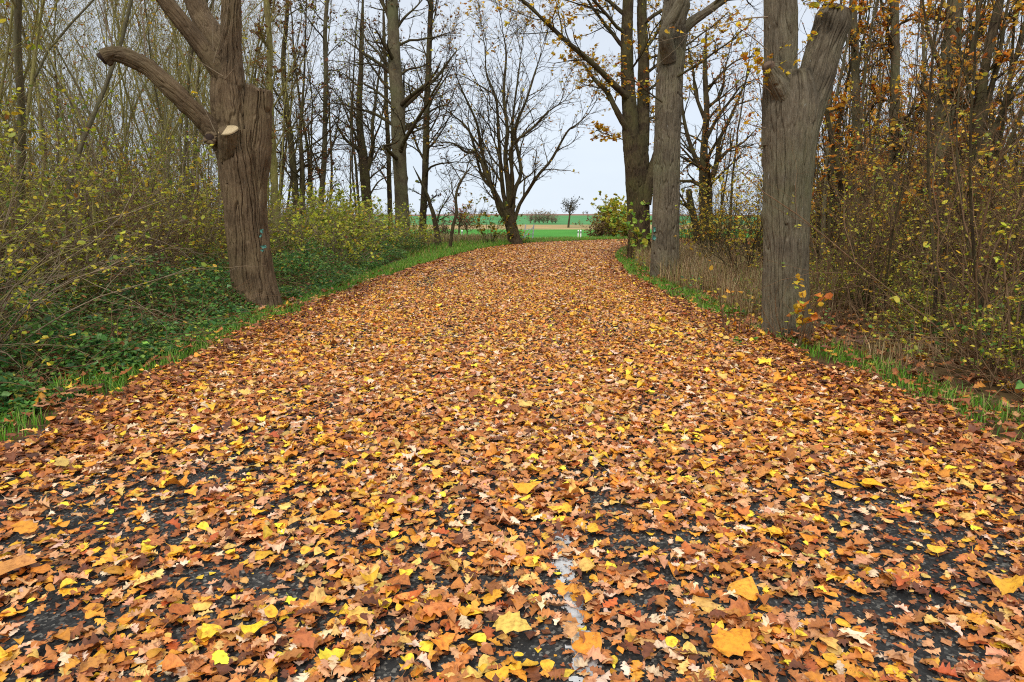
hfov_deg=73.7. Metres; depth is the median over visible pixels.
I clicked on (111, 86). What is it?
woodland tree
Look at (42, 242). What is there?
thicket shrub
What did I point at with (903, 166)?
understorey bush
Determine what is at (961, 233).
thicket shrub
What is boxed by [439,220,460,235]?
dark bush
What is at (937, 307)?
scrub
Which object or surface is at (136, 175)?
thicket shrub
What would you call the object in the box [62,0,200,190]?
woodland tree
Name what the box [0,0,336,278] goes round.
woodland tree
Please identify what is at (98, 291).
thicket shrub
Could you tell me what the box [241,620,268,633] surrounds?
fallen leaf
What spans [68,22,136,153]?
woodland tree
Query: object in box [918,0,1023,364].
woodland tree
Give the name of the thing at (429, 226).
leafy shrub
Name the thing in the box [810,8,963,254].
woodland tree
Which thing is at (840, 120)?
woodland tree
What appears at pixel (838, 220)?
thicket shrub
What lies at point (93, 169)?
thicket shrub
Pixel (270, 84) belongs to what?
slender tree
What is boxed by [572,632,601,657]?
fallen leaf
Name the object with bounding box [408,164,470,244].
crooked sapling
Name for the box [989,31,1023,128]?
woodland tree
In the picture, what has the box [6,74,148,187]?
woodland tree
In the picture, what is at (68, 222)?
thicket shrub
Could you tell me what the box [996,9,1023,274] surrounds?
woodland tree
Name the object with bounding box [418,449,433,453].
fallen leaf
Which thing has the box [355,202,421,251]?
leafy shrub
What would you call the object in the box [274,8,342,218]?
woodland tree
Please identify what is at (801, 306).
lime sprout
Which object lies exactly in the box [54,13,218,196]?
woodland tree
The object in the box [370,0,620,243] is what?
bare tree
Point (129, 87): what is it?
woodland tree
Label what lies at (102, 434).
fallen leaves
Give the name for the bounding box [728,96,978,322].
thicket shrub
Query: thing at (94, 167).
thicket shrub
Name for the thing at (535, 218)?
hedge bush
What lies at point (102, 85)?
woodland tree
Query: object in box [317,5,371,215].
woodland tree
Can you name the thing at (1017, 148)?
thicket shrub
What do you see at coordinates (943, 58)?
tall tree
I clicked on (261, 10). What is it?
woodland tree
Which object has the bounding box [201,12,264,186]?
woodland tree
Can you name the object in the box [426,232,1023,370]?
dry grass
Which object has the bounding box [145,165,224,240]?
understorey bush
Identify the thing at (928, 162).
woodland tree
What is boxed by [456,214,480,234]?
brown tree
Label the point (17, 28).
woodland tree
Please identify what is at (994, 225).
thicket shrub
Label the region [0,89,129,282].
thicket shrub
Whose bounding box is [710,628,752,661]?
fallen leaf
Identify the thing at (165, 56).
woodland tree
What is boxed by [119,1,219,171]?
woodland tree
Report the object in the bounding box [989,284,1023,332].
scrub
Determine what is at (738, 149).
understorey bush
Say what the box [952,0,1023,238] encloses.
woodland tree
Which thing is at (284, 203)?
leafy shrub
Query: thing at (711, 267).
lime sprout
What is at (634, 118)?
lime tree
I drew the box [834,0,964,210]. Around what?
woodland tree
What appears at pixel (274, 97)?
woodland tree
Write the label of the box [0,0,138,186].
woodland tree
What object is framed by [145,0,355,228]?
woodland tree
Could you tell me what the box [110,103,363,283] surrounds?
thicket shrub
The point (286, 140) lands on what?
woodland tree
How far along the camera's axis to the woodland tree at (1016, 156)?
12.05 m
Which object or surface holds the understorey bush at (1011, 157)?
on the ground at (553, 229)
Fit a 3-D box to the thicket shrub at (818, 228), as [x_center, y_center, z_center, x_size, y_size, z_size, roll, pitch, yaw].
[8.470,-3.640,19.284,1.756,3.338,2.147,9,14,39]
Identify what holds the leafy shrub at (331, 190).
on the ground at (553, 229)
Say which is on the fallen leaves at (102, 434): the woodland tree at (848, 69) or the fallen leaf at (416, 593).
the fallen leaf at (416, 593)
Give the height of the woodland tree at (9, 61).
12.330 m
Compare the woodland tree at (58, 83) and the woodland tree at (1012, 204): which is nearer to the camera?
the woodland tree at (1012, 204)
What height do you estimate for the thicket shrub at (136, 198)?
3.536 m
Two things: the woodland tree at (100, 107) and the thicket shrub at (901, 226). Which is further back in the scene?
the woodland tree at (100, 107)
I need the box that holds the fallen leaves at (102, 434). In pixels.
[0,238,1023,681]
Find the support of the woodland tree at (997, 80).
on the ground at (553, 229)
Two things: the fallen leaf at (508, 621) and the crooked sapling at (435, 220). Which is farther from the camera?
the crooked sapling at (435, 220)
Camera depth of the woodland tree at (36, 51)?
10.38 m
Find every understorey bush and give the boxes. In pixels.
[84,149,222,250]
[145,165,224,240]
[727,29,964,263]
[727,68,984,248]
[737,123,920,222]
[745,121,915,242]
[759,80,953,189]
[810,142,918,259]
[817,79,1008,253]
[817,107,1011,256]
[867,17,1022,267]
[872,111,1023,243]
[953,104,1023,180]
[996,89,1023,222]
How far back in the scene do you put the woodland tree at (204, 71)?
28.85 m
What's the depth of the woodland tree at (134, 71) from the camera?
22.02 m
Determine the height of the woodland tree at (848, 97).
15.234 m
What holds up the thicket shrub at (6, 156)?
on the ground at (553, 229)
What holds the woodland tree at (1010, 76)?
on the ground at (553, 229)
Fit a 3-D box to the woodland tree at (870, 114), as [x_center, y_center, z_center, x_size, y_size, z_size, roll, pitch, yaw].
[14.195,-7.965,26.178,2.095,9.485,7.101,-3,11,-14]
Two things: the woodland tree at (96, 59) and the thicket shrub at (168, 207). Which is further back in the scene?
the woodland tree at (96, 59)
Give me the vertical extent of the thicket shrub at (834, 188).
3.784 m
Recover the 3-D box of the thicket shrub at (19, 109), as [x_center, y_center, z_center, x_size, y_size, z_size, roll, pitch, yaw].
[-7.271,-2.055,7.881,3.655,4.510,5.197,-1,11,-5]
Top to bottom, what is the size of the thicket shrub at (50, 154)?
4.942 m
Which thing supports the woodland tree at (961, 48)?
on the ground at (553, 229)
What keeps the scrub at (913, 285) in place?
on the ground at (553, 229)
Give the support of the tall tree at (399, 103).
on the ground at (553, 229)
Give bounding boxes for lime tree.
[460,0,746,257]
[606,0,824,279]
[649,0,870,340]
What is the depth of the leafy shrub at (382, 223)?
26.86 m
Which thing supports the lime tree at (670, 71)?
on the ground at (553, 229)
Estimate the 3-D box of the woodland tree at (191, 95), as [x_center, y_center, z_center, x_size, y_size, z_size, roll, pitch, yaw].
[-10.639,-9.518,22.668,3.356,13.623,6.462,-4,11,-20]
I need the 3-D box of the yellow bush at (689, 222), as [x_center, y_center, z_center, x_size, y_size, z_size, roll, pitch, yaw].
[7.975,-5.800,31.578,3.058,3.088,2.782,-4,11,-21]
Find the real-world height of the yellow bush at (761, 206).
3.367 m
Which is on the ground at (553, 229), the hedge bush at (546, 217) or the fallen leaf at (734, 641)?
the hedge bush at (546, 217)
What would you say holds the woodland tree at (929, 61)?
on the ground at (553, 229)
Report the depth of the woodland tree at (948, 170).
10.54 m
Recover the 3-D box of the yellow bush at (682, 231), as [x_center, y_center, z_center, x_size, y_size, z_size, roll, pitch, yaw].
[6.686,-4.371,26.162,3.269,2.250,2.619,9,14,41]
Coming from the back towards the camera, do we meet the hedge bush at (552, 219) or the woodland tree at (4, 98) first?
the hedge bush at (552, 219)
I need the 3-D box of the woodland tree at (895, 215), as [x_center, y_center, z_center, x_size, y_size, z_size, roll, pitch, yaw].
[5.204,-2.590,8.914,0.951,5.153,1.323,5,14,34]
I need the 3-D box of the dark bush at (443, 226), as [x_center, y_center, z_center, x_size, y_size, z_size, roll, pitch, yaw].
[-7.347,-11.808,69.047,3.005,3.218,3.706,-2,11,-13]
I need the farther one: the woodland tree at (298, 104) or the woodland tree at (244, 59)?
the woodland tree at (244, 59)
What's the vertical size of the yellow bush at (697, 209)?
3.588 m
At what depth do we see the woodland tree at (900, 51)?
34.15 m
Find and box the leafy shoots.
[599,196,651,258]
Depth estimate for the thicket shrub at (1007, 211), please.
8.44 m
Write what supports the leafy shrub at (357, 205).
on the ground at (553, 229)
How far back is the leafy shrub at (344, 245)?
17.98 m
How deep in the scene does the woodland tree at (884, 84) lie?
21.96 m
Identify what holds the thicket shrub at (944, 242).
on the ground at (553, 229)
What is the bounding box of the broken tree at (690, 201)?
[680,186,700,244]
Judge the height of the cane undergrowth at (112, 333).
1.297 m
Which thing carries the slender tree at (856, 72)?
on the ground at (553, 229)
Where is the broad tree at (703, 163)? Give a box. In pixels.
[620,13,763,243]
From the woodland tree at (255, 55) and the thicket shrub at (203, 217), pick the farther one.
the woodland tree at (255, 55)
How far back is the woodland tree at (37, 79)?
14.04 m
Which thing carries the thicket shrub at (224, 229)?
on the ground at (553, 229)
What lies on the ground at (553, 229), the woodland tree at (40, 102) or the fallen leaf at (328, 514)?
the woodland tree at (40, 102)
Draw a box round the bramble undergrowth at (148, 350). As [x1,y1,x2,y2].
[0,228,1023,428]
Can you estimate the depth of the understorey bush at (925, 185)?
21.69 m
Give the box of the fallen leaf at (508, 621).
[489,611,531,633]
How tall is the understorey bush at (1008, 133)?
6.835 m
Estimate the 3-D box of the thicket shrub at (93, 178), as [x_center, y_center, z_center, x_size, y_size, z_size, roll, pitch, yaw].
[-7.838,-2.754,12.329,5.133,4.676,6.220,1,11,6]
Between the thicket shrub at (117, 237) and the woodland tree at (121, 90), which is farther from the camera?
the woodland tree at (121, 90)
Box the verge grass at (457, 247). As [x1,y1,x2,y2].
[0,235,1023,452]
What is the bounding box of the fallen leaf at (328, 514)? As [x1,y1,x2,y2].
[322,510,342,519]
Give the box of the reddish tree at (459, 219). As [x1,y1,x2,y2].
[447,198,474,233]
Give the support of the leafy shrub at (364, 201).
on the ground at (553, 229)
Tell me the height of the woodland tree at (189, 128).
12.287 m
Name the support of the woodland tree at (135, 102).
on the ground at (553, 229)
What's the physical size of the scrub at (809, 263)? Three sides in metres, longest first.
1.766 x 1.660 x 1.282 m
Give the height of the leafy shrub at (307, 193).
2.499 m
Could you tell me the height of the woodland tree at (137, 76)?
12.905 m
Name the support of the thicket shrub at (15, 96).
on the ground at (553, 229)
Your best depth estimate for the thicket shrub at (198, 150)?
15.93 m
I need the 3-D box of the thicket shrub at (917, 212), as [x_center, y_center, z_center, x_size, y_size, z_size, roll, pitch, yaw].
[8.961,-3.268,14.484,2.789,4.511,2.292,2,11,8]
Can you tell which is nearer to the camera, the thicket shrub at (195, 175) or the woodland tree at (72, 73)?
the thicket shrub at (195, 175)
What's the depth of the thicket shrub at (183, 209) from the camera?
16.68 m
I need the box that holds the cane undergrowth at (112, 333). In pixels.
[0,230,1023,431]
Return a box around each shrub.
[0,0,224,330]
[0,6,84,261]
[0,26,221,307]
[0,33,222,299]
[0,50,172,332]
[0,59,131,299]
[0,74,78,273]
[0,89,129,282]
[0,104,229,296]
[0,115,171,337]
[0,116,121,273]
[0,117,187,322]
[0,123,265,376]
[0,125,139,263]
[0,128,125,347]
[0,142,188,343]
[0,152,200,324]
[1,76,222,293]
[1,81,219,265]
[1,115,108,204]
[1,121,78,228]
[1,139,99,315]
[2,132,213,314]
[3,74,220,288]
[3,131,139,226]
[3,164,151,272]
[5,110,220,280]
[7,132,219,281]
[9,85,222,264]
[12,108,163,269]
[26,116,217,252]
[34,110,181,220]
[42,125,218,265]
[62,109,177,261]
[79,104,337,277]
[84,120,225,270]
[88,121,298,286]
[88,145,222,258]
[104,135,276,286]
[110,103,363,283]
[116,151,306,278]
[123,131,223,240]
[127,122,222,235]
[127,139,224,269]
[130,143,293,271]
[150,154,319,275]
[227,209,333,275]
[267,189,354,268]
[268,178,385,264]
[268,200,340,237]
[269,178,424,254]
[269,195,308,234]
[270,192,316,248]
[270,194,323,230]
[270,204,336,251]
[282,186,384,228]
[285,192,385,246]
[286,197,395,262]
[296,208,390,271]
[310,192,399,236]
[317,187,398,238]
[317,215,393,263]
[328,195,392,229]
[338,209,410,252]
[346,199,412,245]
[350,205,406,243]
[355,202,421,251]
[368,202,421,229]
[372,208,436,241]
[384,214,439,250]
[394,215,452,248]
[410,210,448,242]
[707,1,1023,373]
[715,76,1023,324]
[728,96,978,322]
[744,116,925,284]
[809,75,1017,302]
[809,171,836,261]
[810,131,898,270]
[811,100,941,315]
[814,113,1023,313]
[816,109,986,283]
[816,173,910,255]
[826,156,997,293]
[846,186,958,268]
[866,86,1016,274]
[870,97,1015,280]
[872,151,921,255]
[878,82,1023,354]
[880,143,1021,258]
[887,137,1023,316]
[895,163,1023,300]
[902,88,1023,308]
[911,69,1023,293]
[914,85,1023,287]
[915,118,1021,284]
[925,137,1023,281]
[928,127,1021,283]
[950,158,1011,279]
[962,119,1023,213]
[964,151,1023,263]
[976,149,1022,262]
[983,126,1023,232]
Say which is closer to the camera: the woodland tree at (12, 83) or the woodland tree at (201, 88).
the woodland tree at (12, 83)
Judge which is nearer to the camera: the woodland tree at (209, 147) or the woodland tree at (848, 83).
the woodland tree at (848, 83)
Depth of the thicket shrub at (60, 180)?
14.85 m
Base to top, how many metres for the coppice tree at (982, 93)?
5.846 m
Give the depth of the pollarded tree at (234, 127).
10.83 m
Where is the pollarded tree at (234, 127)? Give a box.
[96,0,282,310]
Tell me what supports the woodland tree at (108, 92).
on the ground at (553, 229)
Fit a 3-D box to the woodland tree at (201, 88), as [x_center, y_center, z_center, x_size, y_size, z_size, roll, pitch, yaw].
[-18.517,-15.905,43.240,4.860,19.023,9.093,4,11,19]
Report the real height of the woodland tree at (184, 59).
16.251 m
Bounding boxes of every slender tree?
[242,0,378,216]
[249,0,315,266]
[270,0,365,217]
[329,1,466,222]
[820,0,909,242]
[851,0,939,278]
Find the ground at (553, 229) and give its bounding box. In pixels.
[0,214,1023,454]
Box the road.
[0,249,1023,681]
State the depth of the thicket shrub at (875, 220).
18.05 m
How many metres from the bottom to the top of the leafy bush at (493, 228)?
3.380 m
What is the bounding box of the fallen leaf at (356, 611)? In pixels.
[347,604,372,624]
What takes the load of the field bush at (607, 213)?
on the ground at (553, 229)
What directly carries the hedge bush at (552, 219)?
on the ground at (553, 229)
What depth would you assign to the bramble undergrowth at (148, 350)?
9.00 m
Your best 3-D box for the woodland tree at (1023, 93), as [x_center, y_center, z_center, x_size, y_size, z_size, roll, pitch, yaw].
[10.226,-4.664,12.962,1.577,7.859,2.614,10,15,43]
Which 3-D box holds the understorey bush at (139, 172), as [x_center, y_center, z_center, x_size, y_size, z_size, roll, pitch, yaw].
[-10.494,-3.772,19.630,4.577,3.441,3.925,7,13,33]
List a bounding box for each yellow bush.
[652,164,752,245]
[662,154,762,282]
[679,189,727,244]
[679,196,724,240]
[679,198,719,245]
[680,122,884,267]
[680,149,761,258]
[680,158,762,258]
[688,177,761,243]
[693,174,762,250]
[695,197,745,242]
[707,177,822,258]
[709,177,762,244]
[728,162,881,257]
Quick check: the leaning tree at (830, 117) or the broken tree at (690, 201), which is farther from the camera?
the broken tree at (690, 201)
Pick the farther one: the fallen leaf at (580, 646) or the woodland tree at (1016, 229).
the woodland tree at (1016, 229)
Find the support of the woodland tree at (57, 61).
on the ground at (553, 229)
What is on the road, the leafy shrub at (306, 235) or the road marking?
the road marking
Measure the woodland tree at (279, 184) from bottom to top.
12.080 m
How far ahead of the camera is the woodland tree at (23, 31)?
17.65 m
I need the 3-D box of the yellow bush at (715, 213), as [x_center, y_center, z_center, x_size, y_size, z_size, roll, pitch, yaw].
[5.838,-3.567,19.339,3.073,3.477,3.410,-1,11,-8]
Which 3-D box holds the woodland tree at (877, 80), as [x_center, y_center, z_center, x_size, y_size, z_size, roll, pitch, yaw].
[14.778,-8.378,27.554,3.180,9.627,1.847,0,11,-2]
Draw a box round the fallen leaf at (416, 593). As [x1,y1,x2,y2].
[390,589,423,599]
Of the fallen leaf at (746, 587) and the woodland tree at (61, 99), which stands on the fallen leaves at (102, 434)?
the fallen leaf at (746, 587)
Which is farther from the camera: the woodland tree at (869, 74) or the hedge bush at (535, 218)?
the hedge bush at (535, 218)
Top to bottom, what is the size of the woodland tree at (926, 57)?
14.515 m
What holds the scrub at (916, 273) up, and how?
on the ground at (553, 229)
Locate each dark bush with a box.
[427,214,449,233]
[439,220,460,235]
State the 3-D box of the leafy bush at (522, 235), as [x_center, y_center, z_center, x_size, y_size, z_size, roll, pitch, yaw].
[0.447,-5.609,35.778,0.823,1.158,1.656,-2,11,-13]
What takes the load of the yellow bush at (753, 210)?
on the ground at (553, 229)
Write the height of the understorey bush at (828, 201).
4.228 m
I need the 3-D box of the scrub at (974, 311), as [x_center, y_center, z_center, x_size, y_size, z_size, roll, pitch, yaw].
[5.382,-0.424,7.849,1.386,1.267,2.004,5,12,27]
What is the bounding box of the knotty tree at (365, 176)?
[314,0,407,221]
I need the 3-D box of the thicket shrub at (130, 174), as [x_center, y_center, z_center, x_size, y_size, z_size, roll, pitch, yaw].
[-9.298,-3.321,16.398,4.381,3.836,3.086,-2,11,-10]
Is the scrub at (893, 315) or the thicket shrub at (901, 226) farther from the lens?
the thicket shrub at (901, 226)
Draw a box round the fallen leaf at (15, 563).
[0,554,36,574]
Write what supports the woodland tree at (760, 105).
on the ground at (553, 229)
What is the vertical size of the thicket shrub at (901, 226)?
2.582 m
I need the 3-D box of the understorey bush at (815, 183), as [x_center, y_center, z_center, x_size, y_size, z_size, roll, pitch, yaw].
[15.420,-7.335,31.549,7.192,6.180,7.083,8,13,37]
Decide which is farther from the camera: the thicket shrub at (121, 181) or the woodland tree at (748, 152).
the woodland tree at (748, 152)
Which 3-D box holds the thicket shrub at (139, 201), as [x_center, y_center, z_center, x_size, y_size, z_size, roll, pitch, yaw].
[-8.208,-2.620,12.959,4.370,4.267,5.877,-1,11,-8]
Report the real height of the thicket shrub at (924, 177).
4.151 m
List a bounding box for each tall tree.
[318,0,483,238]
[375,0,501,240]
[876,0,1023,293]
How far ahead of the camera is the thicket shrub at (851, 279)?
9.50 m
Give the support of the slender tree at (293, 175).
on the ground at (553, 229)
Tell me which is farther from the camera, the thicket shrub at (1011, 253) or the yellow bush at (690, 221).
the yellow bush at (690, 221)
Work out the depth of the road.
3.26 m
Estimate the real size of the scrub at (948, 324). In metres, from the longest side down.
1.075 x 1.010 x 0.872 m
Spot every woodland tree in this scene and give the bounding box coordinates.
[0,0,56,164]
[0,0,84,223]
[0,0,98,182]
[0,0,114,200]
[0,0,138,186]
[0,0,154,186]
[0,0,158,310]
[0,0,191,177]
[0,0,197,282]
[0,0,217,265]
[0,0,255,180]
[0,0,315,182]
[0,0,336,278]
[0,1,175,188]
[0,8,54,192]
[0,10,26,149]
[0,14,28,190]
[1,0,187,190]
[1,0,248,206]
[1,3,52,188]
[1,3,80,163]
[1,33,117,177]
[2,0,156,190]
[2,1,101,167]
[2,62,72,174]
[3,8,112,192]
[3,80,37,177]
[4,30,105,178]
[5,3,217,176]
[6,24,61,175]
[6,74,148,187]
[9,2,145,183]
[10,41,164,196]
[22,10,94,146]
[31,0,111,180]
[39,0,344,190]
[43,0,158,173]
[43,0,182,169]
[44,3,248,187]
[47,5,277,203]
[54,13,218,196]
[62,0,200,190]
[68,0,139,177]
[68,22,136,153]
[71,0,280,226]
[73,0,200,185]
[79,0,196,185]
[90,0,295,207]
[91,65,171,178]
[92,0,303,198]
[100,0,242,173]
[103,5,173,182]
[111,0,218,253]
[115,0,264,158]
[119,0,258,196]
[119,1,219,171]
[120,2,329,200]
[136,1,208,168]
[142,4,220,187]
[144,0,220,188]
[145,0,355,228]
[146,3,219,164]
[151,17,217,185]
[152,0,332,246]
[153,0,323,205]
[173,1,305,201]
[185,2,263,182]
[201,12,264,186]
[203,0,287,185]
[204,0,287,211]
[210,0,296,164]
[215,2,302,223]
[245,5,292,110]
[263,0,310,207]
[274,0,343,206]
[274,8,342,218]
[275,17,334,205]
[280,29,331,195]
[282,74,319,209]
[294,77,328,197]
[297,0,362,205]
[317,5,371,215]
[328,0,398,207]
[328,56,376,203]
[329,26,374,222]
[690,69,758,240]
[694,13,762,243]
[714,94,753,213]
[724,0,939,267]
[731,57,800,192]
[739,32,763,185]
[762,0,937,240]
[799,0,919,271]
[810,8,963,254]
[813,90,846,257]
[815,1,1023,235]
[820,0,933,267]
[820,0,940,261]
[823,0,901,279]
[826,0,888,262]
[828,0,898,255]
[831,1,904,255]
[833,0,876,155]
[833,1,884,228]
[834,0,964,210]
[837,16,919,264]
[839,53,964,211]
[844,11,920,258]
[859,0,910,222]
[859,31,913,164]
[868,0,916,137]
[868,0,955,328]
[871,0,1002,344]
[873,36,1023,163]
[874,0,1023,179]
[876,0,909,116]
[884,55,961,261]
[886,3,1022,171]
[893,1,973,314]
[900,0,1020,256]
[900,2,1023,160]
[910,0,1023,289]
[911,2,1003,313]
[911,2,1017,273]
[911,32,954,136]
[917,0,1023,288]
[918,0,1022,240]
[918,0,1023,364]
[921,43,965,246]
[926,0,1008,252]
[933,0,999,253]
[935,55,1023,273]
[939,46,1023,310]
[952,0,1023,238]
[952,2,1006,172]
[952,2,1023,277]
[962,16,1023,244]
[985,15,1023,162]
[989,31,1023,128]
[994,90,1023,305]
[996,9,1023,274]
[997,40,1023,280]
[999,35,1023,302]
[1003,10,1023,278]
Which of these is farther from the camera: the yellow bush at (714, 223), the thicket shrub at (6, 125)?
the yellow bush at (714, 223)
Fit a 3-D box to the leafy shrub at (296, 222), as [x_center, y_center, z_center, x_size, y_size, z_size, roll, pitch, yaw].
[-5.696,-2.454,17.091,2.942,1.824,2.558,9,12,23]
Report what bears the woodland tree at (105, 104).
on the ground at (553, 229)
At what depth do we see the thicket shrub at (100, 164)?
15.27 m
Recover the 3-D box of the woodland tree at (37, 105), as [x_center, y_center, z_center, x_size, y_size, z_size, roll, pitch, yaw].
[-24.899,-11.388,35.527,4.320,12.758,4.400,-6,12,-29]
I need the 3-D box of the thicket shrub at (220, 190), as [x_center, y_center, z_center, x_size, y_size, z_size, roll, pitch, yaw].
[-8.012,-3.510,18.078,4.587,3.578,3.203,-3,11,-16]
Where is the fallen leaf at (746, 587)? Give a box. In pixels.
[727,576,758,600]
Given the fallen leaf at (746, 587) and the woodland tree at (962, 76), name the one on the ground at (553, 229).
the woodland tree at (962, 76)
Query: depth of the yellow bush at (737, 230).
19.82 m
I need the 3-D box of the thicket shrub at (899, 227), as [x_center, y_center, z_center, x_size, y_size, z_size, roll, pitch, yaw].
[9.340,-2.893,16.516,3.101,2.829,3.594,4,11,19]
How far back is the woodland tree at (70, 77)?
32.78 m
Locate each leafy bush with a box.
[458,181,523,242]
[519,226,529,242]
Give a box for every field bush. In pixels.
[572,211,617,236]
[590,191,626,235]
[599,204,651,236]
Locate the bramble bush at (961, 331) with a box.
[936,300,1023,381]
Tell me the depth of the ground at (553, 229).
8.65 m
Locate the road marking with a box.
[549,527,602,681]
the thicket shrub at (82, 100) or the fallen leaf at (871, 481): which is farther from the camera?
the thicket shrub at (82, 100)
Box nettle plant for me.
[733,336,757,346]
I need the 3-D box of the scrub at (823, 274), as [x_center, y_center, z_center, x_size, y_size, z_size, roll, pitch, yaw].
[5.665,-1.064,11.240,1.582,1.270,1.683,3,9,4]
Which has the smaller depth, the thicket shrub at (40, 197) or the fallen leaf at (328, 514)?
the fallen leaf at (328, 514)
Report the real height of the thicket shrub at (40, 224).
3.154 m
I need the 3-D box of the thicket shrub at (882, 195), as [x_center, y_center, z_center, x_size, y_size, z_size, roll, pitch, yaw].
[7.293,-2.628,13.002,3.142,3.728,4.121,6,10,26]
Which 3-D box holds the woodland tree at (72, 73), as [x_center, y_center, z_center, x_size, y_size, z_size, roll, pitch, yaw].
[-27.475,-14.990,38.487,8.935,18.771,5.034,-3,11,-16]
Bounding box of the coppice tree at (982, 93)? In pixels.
[893,0,1023,298]
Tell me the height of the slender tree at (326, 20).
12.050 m
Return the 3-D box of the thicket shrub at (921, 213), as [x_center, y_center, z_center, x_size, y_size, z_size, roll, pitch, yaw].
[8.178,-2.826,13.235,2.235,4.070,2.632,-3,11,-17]
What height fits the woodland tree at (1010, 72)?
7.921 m
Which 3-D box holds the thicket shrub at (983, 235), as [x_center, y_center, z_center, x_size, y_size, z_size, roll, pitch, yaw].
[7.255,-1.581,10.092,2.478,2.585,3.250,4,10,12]
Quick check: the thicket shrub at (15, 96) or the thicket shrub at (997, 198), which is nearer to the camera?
the thicket shrub at (15, 96)
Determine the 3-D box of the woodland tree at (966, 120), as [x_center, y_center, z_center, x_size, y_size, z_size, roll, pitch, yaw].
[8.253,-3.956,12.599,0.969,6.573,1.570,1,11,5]
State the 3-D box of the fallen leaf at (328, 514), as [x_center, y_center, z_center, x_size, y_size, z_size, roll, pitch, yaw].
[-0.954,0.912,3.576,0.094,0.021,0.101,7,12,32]
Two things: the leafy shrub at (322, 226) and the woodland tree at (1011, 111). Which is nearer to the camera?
the woodland tree at (1011, 111)
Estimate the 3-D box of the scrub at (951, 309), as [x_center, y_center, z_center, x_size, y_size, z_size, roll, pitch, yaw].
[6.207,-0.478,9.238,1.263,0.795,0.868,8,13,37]
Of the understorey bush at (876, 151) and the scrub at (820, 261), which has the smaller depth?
the scrub at (820, 261)
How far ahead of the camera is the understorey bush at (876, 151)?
23.16 m
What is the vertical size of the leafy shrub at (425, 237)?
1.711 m
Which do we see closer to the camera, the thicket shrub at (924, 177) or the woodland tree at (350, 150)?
the thicket shrub at (924, 177)
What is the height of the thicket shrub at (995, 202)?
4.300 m
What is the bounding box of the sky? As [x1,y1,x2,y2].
[0,0,1023,214]
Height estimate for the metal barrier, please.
1.060 m
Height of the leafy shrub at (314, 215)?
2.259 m
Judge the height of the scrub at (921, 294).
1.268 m
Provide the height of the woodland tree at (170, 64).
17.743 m
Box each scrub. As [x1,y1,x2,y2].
[749,279,841,306]
[752,256,832,278]
[809,239,883,308]
[809,248,841,277]
[819,249,892,318]
[830,246,927,296]
[860,287,949,339]
[875,237,964,302]
[875,247,953,297]
[880,258,983,323]
[882,244,983,337]
[890,247,1023,391]
[909,257,1023,359]
[915,281,955,320]
[918,291,986,327]
[942,294,1022,364]
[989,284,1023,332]
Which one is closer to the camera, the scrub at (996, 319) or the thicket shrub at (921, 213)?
the scrub at (996, 319)
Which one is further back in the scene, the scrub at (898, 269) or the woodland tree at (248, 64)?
the woodland tree at (248, 64)
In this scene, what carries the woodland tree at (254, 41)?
on the ground at (553, 229)
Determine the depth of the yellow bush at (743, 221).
23.52 m
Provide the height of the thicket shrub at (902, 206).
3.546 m
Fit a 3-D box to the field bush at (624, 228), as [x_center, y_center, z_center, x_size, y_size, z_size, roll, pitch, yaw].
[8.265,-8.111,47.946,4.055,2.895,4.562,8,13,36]
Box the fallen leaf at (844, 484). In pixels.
[832,481,859,488]
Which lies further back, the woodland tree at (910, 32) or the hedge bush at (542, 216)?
the hedge bush at (542, 216)
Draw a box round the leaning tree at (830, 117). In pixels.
[813,86,901,285]
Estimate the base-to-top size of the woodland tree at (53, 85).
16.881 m
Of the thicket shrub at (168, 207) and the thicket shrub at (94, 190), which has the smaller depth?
the thicket shrub at (94, 190)
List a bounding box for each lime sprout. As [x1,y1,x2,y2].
[682,248,762,334]
[742,273,836,349]
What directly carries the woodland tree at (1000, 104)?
on the ground at (553, 229)
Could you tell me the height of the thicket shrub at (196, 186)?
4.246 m
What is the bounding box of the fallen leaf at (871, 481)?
[862,478,885,486]
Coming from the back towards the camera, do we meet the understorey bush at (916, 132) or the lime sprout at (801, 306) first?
the understorey bush at (916, 132)
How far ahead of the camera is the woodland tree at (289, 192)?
35.31 m
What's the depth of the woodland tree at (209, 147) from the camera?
25.65 m
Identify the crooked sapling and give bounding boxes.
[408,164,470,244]
[437,150,484,246]
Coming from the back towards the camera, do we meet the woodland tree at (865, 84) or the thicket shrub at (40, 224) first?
the woodland tree at (865, 84)
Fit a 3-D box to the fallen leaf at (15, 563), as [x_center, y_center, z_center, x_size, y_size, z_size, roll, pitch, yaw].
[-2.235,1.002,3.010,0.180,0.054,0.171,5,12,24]
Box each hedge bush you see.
[523,212,533,222]
[530,210,546,222]
[536,208,550,222]
[541,210,553,222]
[547,211,556,222]
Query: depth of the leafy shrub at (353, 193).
26.70 m
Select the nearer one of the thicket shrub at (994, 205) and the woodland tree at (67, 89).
the thicket shrub at (994, 205)
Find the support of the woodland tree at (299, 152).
on the ground at (553, 229)
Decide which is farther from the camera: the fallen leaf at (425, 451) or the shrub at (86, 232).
the shrub at (86, 232)
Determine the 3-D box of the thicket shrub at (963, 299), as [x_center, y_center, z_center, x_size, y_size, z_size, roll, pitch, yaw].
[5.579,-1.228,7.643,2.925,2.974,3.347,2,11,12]
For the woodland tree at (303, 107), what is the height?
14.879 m
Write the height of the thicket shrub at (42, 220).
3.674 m
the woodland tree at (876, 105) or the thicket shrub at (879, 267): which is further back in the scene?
the woodland tree at (876, 105)
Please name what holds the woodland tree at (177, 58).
on the ground at (553, 229)
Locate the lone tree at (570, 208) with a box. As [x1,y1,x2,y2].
[561,196,583,227]

